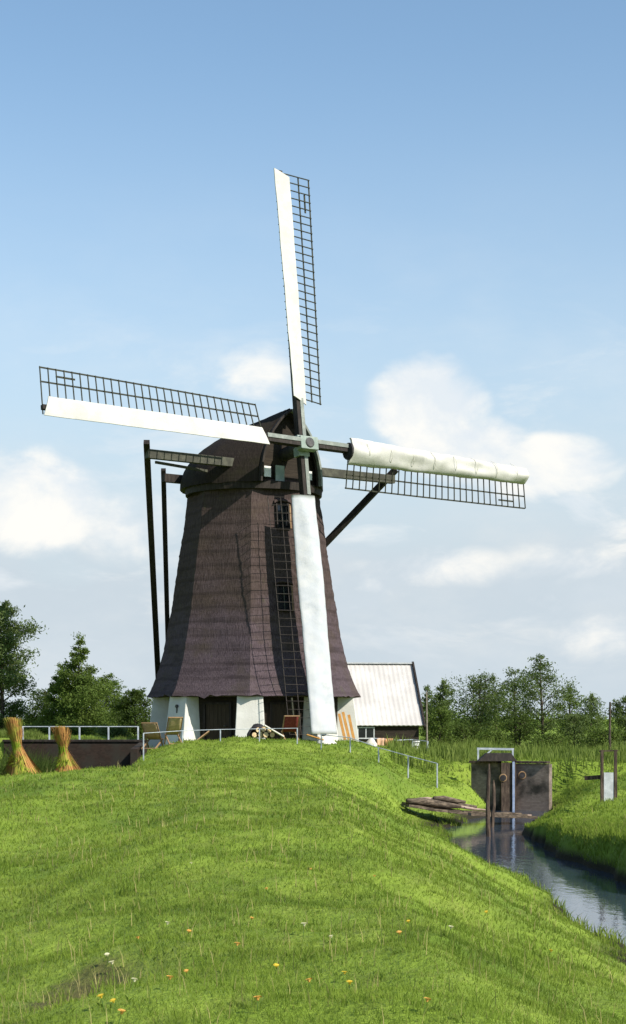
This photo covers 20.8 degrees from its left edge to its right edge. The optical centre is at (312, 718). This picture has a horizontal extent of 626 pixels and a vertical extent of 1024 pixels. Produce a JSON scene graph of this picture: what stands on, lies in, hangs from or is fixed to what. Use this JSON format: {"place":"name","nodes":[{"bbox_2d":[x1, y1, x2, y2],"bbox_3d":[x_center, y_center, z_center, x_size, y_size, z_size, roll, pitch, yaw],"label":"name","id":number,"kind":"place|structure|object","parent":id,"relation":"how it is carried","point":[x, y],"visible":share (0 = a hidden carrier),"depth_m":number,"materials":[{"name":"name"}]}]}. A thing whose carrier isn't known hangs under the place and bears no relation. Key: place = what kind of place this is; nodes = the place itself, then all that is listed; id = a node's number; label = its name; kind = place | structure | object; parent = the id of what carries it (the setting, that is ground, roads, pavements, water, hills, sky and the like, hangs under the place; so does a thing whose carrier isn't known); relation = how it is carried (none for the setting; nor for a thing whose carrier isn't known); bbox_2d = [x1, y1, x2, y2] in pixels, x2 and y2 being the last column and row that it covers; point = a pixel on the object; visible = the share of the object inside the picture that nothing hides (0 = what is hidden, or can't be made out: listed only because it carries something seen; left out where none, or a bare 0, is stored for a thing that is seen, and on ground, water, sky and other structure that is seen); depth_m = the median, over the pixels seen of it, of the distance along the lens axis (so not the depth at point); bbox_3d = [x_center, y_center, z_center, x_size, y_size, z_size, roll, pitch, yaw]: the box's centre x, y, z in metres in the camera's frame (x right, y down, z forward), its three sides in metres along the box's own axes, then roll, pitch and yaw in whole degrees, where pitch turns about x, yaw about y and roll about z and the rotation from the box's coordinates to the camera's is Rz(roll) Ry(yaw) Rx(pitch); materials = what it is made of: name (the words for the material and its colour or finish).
{"place":"outdoors","nodes":[
{"label":"outdoors","id":0,"kind":"place"},
{"bbox_2d":[0,719,625,1023],"bbox_3d":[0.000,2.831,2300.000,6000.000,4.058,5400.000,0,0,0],"label":"ground","id":1,"kind":"structure","parent":0,"point":[566,851],"depth_m":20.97,"materials":[{"name":"green plant"}]},
{"bbox_2d":[1,717,40,775],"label":"reed stook","id":2,"kind":"object","parent":1,"relation":"on","point":[20,760],"visible":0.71,"depth_m":53.81,"materials":[{"name":"plant"}]},
{"bbox_2d":[0,600,48,730],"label":"tree","id":3,"kind":"object","parent":1,"relation":"on","point":[12,677],"visible":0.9,"depth_m":92.70,"materials":[{"name":"green plant"}]},
{"bbox_2d":[18,687,54,725],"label":"tree","id":4,"kind":"object","parent":1,"relation":"on","point":[43,703],"visible":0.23,"depth_m":115.69,"materials":[{"name":"green plant"}]},
{"bbox_2d":[0,733,76,775],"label":"ditch herbage","id":5,"kind":"object","parent":1,"relation":"on","point":[45,767],"visible":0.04,"depth_m":74.24,"materials":[{"name":"green plant"}]},
{"bbox_2d":[23,723,54,735],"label":"shrub","id":6,"kind":"object","parent":1,"relation":"on","point":[44,730],"visible":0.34,"depth_m":87.59,"materials":[{"name":"green plant"}]},
{"bbox_2d":[25,663,82,725],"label":"tree","id":7,"kind":"object","parent":1,"relation":"on","point":[49,715],"visible":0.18,"depth_m":107.76,"materials":[{"name":"green plant"}]},
{"bbox_2d":[51,726,79,771],"bbox_3d":[-7.962,1.147,55.457,1.361,1.818,1.357,0,0,0],"label":"reed stook","id":8,"kind":"object","parent":1,"relation":"on","point":[65,761],"visible":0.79,"depth_m":55.31,"materials":[{"name":"plant"}]},
{"bbox_2d":[2,740,146,768],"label":"retaining wall","id":9,"kind":"structure","parent":1,"relation":"on","point":[86,754],"depth_m":75.95,"materials":[{"name":"wood"}]},
{"bbox_2d":[22,726,138,739],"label":"white railing","id":10,"kind":"object","parent":9,"relation":"on","point":[79,729],"visible":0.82,"depth_m":76.03,"materials":[{"name":"metal"}]},
{"bbox_2d":[0,727,151,751],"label":"garden plants","id":11,"kind":"object","parent":1,"relation":"on","point":[30,735],"visible":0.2,"depth_m":78.18,"materials":[{"name":"green plant"}]},
{"bbox_2d":[53,723,101,736],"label":"shrub","id":12,"kind":"object","parent":1,"relation":"on","point":[75,731],"visible":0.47,"depth_m":89.47,"materials":[{"name":"green plant"}]},
{"bbox_2d":[47,631,119,734],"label":"tree","id":13,"kind":"object","parent":1,"relation":"on","point":[82,690],"visible":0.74,"depth_m":105.36,"materials":[{"name":"green plant"}]},
{"bbox_2d":[88,672,128,734],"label":"tree","id":14,"kind":"object","parent":1,"relation":"on","point":[116,695],"visible":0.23,"depth_m":111.73,"materials":[{"name":"green plant"}]},
{"bbox_2d":[91,723,131,737],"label":"shrub","id":15,"kind":"object","parent":1,"relation":"on","point":[115,731],"visible":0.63,"depth_m":88.61,"materials":[{"name":"green plant"}]},
{"bbox_2d":[118,1009,126,1023],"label":"wildflower","id":16,"kind":"object","parent":1,"relation":"on","point":[121,1011],"visible":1,"depth_m":9.85,"materials":[{"name":"yellow plant"}]},
{"bbox_2d":[97,687,152,739],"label":"tree","id":17,"kind":"object","parent":1,"relation":"on","point":[133,702],"visible":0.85,"depth_m":99.55,"materials":[{"name":"green plant"}]},
{"bbox_2d":[141,722,163,749],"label":"deck chair","id":18,"kind":"object","parent":1,"relation":"on","point":[147,727],"visible":0.94,"depth_m":73.03,"materials":[{"name":"beige wood"}]},
{"bbox_2d":[164,717,182,744],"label":"deck chair","id":19,"kind":"object","parent":1,"relation":"on","point":[175,724],"visible":0.92,"depth_m":72.85,"materials":[{"name":"fabric"}]},
{"bbox_2d":[143,728,297,758],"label":"white railing","id":20,"kind":"object","parent":1,"relation":"on","point":[220,733],"visible":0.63,"depth_m":72.48,"materials":[{"name":"metal"}]},
{"bbox_2d":[248,732,256,737],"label":"log","id":21,"kind":"object","parent":1,"relation":"on","point":[252,734],"visible":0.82,"depth_m":75.19,"materials":[{"name":"beige wood"}]},
{"bbox_2d":[253,996,261,1011],"bbox_3d":[-0.321,1.683,9.908,0.056,0.132,0.056,5,-15,-31],"label":"wildflower","id":22,"kind":"object","parent":1,"relation":"on","point":[257,998],"visible":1,"depth_m":9.91,"materials":[{"name":"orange plant"}]},
{"bbox_2d":[261,732,268,737],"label":"log","id":23,"kind":"object","parent":1,"relation":"on","point":[265,734],"visible":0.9,"depth_m":75.17,"materials":[{"name":"beige wood"}]},
{"bbox_2d":[264,725,283,736],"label":"board","id":24,"kind":"object","parent":1,"relation":"on","point":[276,732],"visible":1,"depth_m":75.03,"materials":[{"name":"wood"}]},
{"bbox_2d":[39,168,528,747],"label":"windmill","id":25,"kind":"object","parent":1,"relation":"on","point":[251,630],"visible":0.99,"depth_m":79.87,"materials":[{"name":"brown wood"}]},
{"bbox_2d":[203,702,231,740],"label":"door","id":26,"kind":"structure","parent":25,"relation":"in","point":[216,715],"depth_m":79.46,"materials":[{"name":"brown wood"}]},
{"bbox_2d":[273,498,291,528],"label":"window","id":27,"kind":"structure","parent":25,"relation":"in","point":[286,507],"depth_m":80.35,"materials":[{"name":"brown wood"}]},
{"bbox_2d":[269,702,298,739],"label":"door","id":28,"kind":"structure","parent":25,"relation":"in","point":[277,710],"depth_m":79.38,"materials":[{"name":"brown wood"}]},
{"bbox_2d":[274,579,293,611],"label":"window","id":29,"kind":"structure","parent":25,"relation":"in","point":[282,598],"depth_m":79.81,"materials":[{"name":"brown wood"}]},
{"bbox_2d":[281,715,299,740],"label":"deck chair","id":30,"kind":"object","parent":1,"relation":"on","point":[291,721],"visible":0.87,"depth_m":75.30,"materials":[{"name":"red fabric"}]},
{"bbox_2d":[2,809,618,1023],"bbox_3d":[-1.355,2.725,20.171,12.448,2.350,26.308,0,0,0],"label":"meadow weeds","id":31,"kind":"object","parent":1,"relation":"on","point":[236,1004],"visible":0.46,"depth_m":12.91,"materials":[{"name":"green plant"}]},
{"bbox_2d":[5,698,625,730],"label":"distant wood","id":32,"kind":"object","parent":1,"relation":"on","point":[536,720],"visible":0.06,"depth_m":278.67,"materials":[{"name":"green plant"}]},
{"bbox_2d":[317,736,336,743],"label":"cloth bundle","id":33,"kind":"object","parent":1,"relation":"on","point":[327,739],"visible":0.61,"depth_m":76.07,"materials":[{"name":"white fabric"}]},
{"bbox_2d":[338,713,345,739],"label":"plank","id":34,"kind":"object","parent":1,"relation":"on","point":[341,725],"visible":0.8,"depth_m":78.11,"materials":[{"name":"orange wood"}]},
{"bbox_2d":[342,712,349,739],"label":"plank","id":35,"kind":"object","parent":1,"relation":"on","point":[345,724],"visible":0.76,"depth_m":78.13,"materials":[{"name":"orange wood"}]},
{"bbox_2d":[347,715,354,739],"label":"plank","id":36,"kind":"object","parent":1,"relation":"on","point":[351,726],"visible":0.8,"depth_m":78.12,"materials":[{"name":"orange wood"}]},
{"bbox_2d":[366,738,376,745],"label":"cloth bundle","id":37,"kind":"object","parent":1,"relation":"on","point":[371,741],"visible":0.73,"depth_m":79.91,"materials":[{"name":"white fabric"}]},
{"bbox_2d":[320,734,437,787],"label":"white railing","id":38,"kind":"object","parent":1,"relation":"on","point":[350,738],"visible":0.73,"depth_m":69.23,"materials":[{"name":"metal"}]},
{"bbox_2d":[347,662,425,744],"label":"barn","id":39,"kind":"structure","parent":1,"relation":"on","point":[388,702],"depth_m":89.16,"materials":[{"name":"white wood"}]},
{"bbox_2d":[357,727,374,738],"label":"window","id":40,"kind":"structure","parent":39,"relation":"in","point":[363,732],"depth_m":87.82,"materials":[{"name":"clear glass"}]},
{"bbox_2d":[373,738,427,746],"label":"white railing","id":41,"kind":"object","parent":1,"relation":"on","point":[406,739],"visible":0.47,"depth_m":82.17,"materials":[{"name":"metal"}]},
{"bbox_2d":[377,738,383,745],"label":"towel","id":42,"kind":"object","parent":41,"relation":"hanging from","point":[380,741],"visible":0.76,"depth_m":81.95,"materials":[{"name":"beige fabric"}]},
{"bbox_2d":[426,692,427,744],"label":"pole","id":43,"kind":"object","parent":1,"relation":"on","point":[426,720],"visible":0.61,"depth_m":89.96,"materials":[{"name":"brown wood"}]},
{"bbox_2d":[419,685,435,742],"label":"tree","id":44,"kind":"object","parent":1,"relation":"on","point":[427,689],"visible":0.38,"depth_m":117.89,"materials":[{"name":"green plant"}]},
{"bbox_2d":[419,704,459,745],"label":"shrub","id":45,"kind":"object","parent":1,"relation":"on","point":[443,721],"visible":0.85,"depth_m":100.75,"materials":[{"name":"green plant"}]},
{"bbox_2d":[424,678,456,737],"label":"tree","id":46,"kind":"object","parent":1,"relation":"on","point":[440,700],"visible":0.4,"depth_m":111.78,"materials":[{"name":"green plant"}]},
{"bbox_2d":[432,717,493,744],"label":"shrub","id":47,"kind":"object","parent":1,"relation":"on","point":[461,728],"visible":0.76,"depth_m":102.44,"materials":[{"name":"green plant"}]},
{"bbox_2d":[401,802,536,818],"bbox_3d":[5.804,3.448,63.661,5.806,0.739,1.079,0,0,-28],"label":"footbridge","id":48,"kind":"object","parent":1,"relation":"on","point":[497,814],"visible":0.89,"depth_m":63.36,"materials":[{"name":"brown wood"}]},
{"bbox_2d":[405,798,460,808],"bbox_3d":[4.439,3.126,62.615,2.332,0.424,0.292,0,0,-31],"label":"driftwood","id":49,"kind":"object","parent":48,"relation":"on","point":[430,803],"visible":1,"depth_m":62.44,"materials":[{"name":"brown wood"}]},
{"bbox_2d":[433,796,465,803],"bbox_3d":[5.061,3.017,63.146,1.370,0.313,0.214,0,0,-28],"label":"log","id":50,"kind":"object","parent":48,"relation":"on","point":[449,799],"visible":1,"depth_m":63.05,"materials":[{"name":"brown wood"}]},
{"bbox_2d":[459,803,476,807],"bbox_3d":[5.137,3.190,63.478,2.189,0.383,0.234,0,0,-25],"label":"driftwood","id":51,"kind":"object","parent":48,"relation":"on","point":[468,805],"visible":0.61,"depth_m":63.71,"materials":[{"name":"brown wood"}]},
{"bbox_2d":[461,805,485,810],"bbox_3d":[5.674,3.329,63.327,1.986,0.275,0.125,0,0,-35],"label":"driftwood","id":52,"kind":"object","parent":48,"relation":"on","point":[470,808],"visible":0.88,"depth_m":63.47,"materials":[{"name":"brown wood"}]},
{"bbox_2d":[442,669,520,743],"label":"tree","id":53,"kind":"object","parent":1,"relation":"on","point":[478,686],"visible":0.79,"depth_m":107.56,"materials":[{"name":"green plant"}]},
{"bbox_2d":[475,729,514,746],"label":"shrub","id":54,"kind":"object","parent":1,"relation":"on","point":[496,735],"visible":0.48,"depth_m":97.67,"materials":[{"name":"green plant"}]},
{"bbox_2d":[470,693,530,733],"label":"tree","id":55,"kind":"object","parent":1,"relation":"on","point":[499,727],"visible":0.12,"depth_m":119.67,"materials":[{"name":"green plant"}]},
{"bbox_2d":[384,732,625,792],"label":"tall reeds","id":56,"kind":"object","parent":1,"relation":"on","point":[457,751],"visible":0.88,"depth_m":78.24,"materials":[{"name":"green plant"}]},
{"bbox_2d":[469,753,551,810],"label":"sluice","id":57,"kind":"object","parent":1,"relation":"on","point":[524,787],"visible":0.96,"depth_m":73.68,"materials":[{"name":"wood"}]},
{"bbox_2d":[477,748,513,761],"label":"sluice rail","id":58,"kind":"object","parent":57,"relation":"on","point":[491,749],"visible":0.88,"depth_m":74.42,"materials":[{"name":"metal"}]},
{"bbox_2d":[487,667,537,744],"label":"tree","id":59,"kind":"object","parent":1,"relation":"on","point":[513,683],"visible":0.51,"depth_m":111.71,"materials":[{"name":"green plant"}]},
{"bbox_2d":[401,810,625,955],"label":"waterline grass","id":60,"kind":"structure","parent":1,"relation":"on","point":[446,835],"depth_m":34.51,"materials":[{"name":"green plant"}]},
{"bbox_2d":[499,709,540,747],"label":"shrub","id":61,"kind":"object","parent":1,"relation":"on","point":[526,729],"visible":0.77,"depth_m":101.80,"materials":[{"name":"green plant"}]},
{"bbox_2d":[513,653,579,735],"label":"tree","id":62,"kind":"object","parent":1,"relation":"on","point":[535,677],"visible":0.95,"depth_m":103.70,"materials":[{"name":"green plant"}]},
{"bbox_2d":[522,731,575,747],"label":"shrub","id":63,"kind":"object","parent":1,"relation":"on","point":[551,738],"visible":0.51,"depth_m":95.59,"materials":[{"name":"green plant"}]},
{"bbox_2d":[551,682,584,741],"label":"tree","id":64,"kind":"object","parent":1,"relation":"on","point":[574,702],"visible":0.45,"depth_m":113.81,"materials":[{"name":"green plant"}]},
{"bbox_2d":[554,712,593,747],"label":"shrub","id":65,"kind":"object","parent":1,"relation":"on","point":[575,726],"visible":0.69,"depth_m":100.78,"materials":[{"name":"green plant"}]},
{"bbox_2d":[525,776,625,869],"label":"bank grass","id":66,"kind":"structure","parent":1,"relation":"on","point":[573,825],"depth_m":48.48,"materials":[{"name":"green plant"}]},
{"bbox_2d":[575,691,607,741],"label":"tree","id":67,"kind":"object","parent":1,"relation":"on","point":[593,711],"visible":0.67,"depth_m":109.70,"materials":[{"name":"green plant"}]},
{"bbox_2d":[584,750,617,801],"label":"water gate","id":68,"kind":"structure","parent":1,"relation":"on","point":[608,784],"depth_m":56.97,"materials":[{"name":"brown wood"}]},
{"bbox_2d":[577,724,625,748],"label":"shrub","id":69,"kind":"object","parent":1,"relation":"on","point":[597,733],"visible":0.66,"depth_m":95.66,"materials":[{"name":"green plant"}]},
{"bbox_2d":[608,702,610,746],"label":"pole","id":70,"kind":"object","parent":1,"relation":"on","point":[609,737],"visible":0.62,"depth_m":79.95,"materials":[{"name":"grey wood"}]},
{"bbox_2d":[604,695,625,745],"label":"tree","id":71,"kind":"object","parent":1,"relation":"on","point":[620,714],"visible":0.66,"depth_m":103.79,"materials":[{"name":"green plant"}]},
{"bbox_2d":[0,0,625,718],"label":"sky","id":72,"kind":"structure","parent":0,"point":[463,161],"materials":[{"name":"blue"}]},
{"bbox_2d":[444,810,625,944],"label":"canal water","id":73,"kind":"structure","parent":0,"point":[597,898],"depth_m":44.74,"materials":[{"name":"blue liquid"}]},
{"bbox_2d":[486,764,490,836],"bbox_3d":[5.938,3.168,57.499,0.206,3.271,0.170,0,0,0],"label":"mooring post","id":74,"kind":"object","parent":73,"relation":"in","point":[488,831],"visible":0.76,"depth_m":57.44,"materials":[{"name":"brown wood"}]},
{"bbox_2d":[490,780,495,826],"bbox_3d":[6.615,3.385,62.499,0.197,2.234,0.150,0,0,0],"label":"mooring post","id":75,"kind":"object","parent":73,"relation":"in","point":[493,805],"visible":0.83,"depth_m":62.45,"materials":[{"name":"brown wood"}]},
{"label":"log","id":76,"kind":"object","parent":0,"visible":0},
{"bbox_2d":[247,723,269,736],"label":"tarpaulin","id":77,"kind":"object","parent":76,"relation":"on","point":[254,726],"visible":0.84,"depth_m":75.26,"materials":[{"name":"grey fabric"}]}
]}

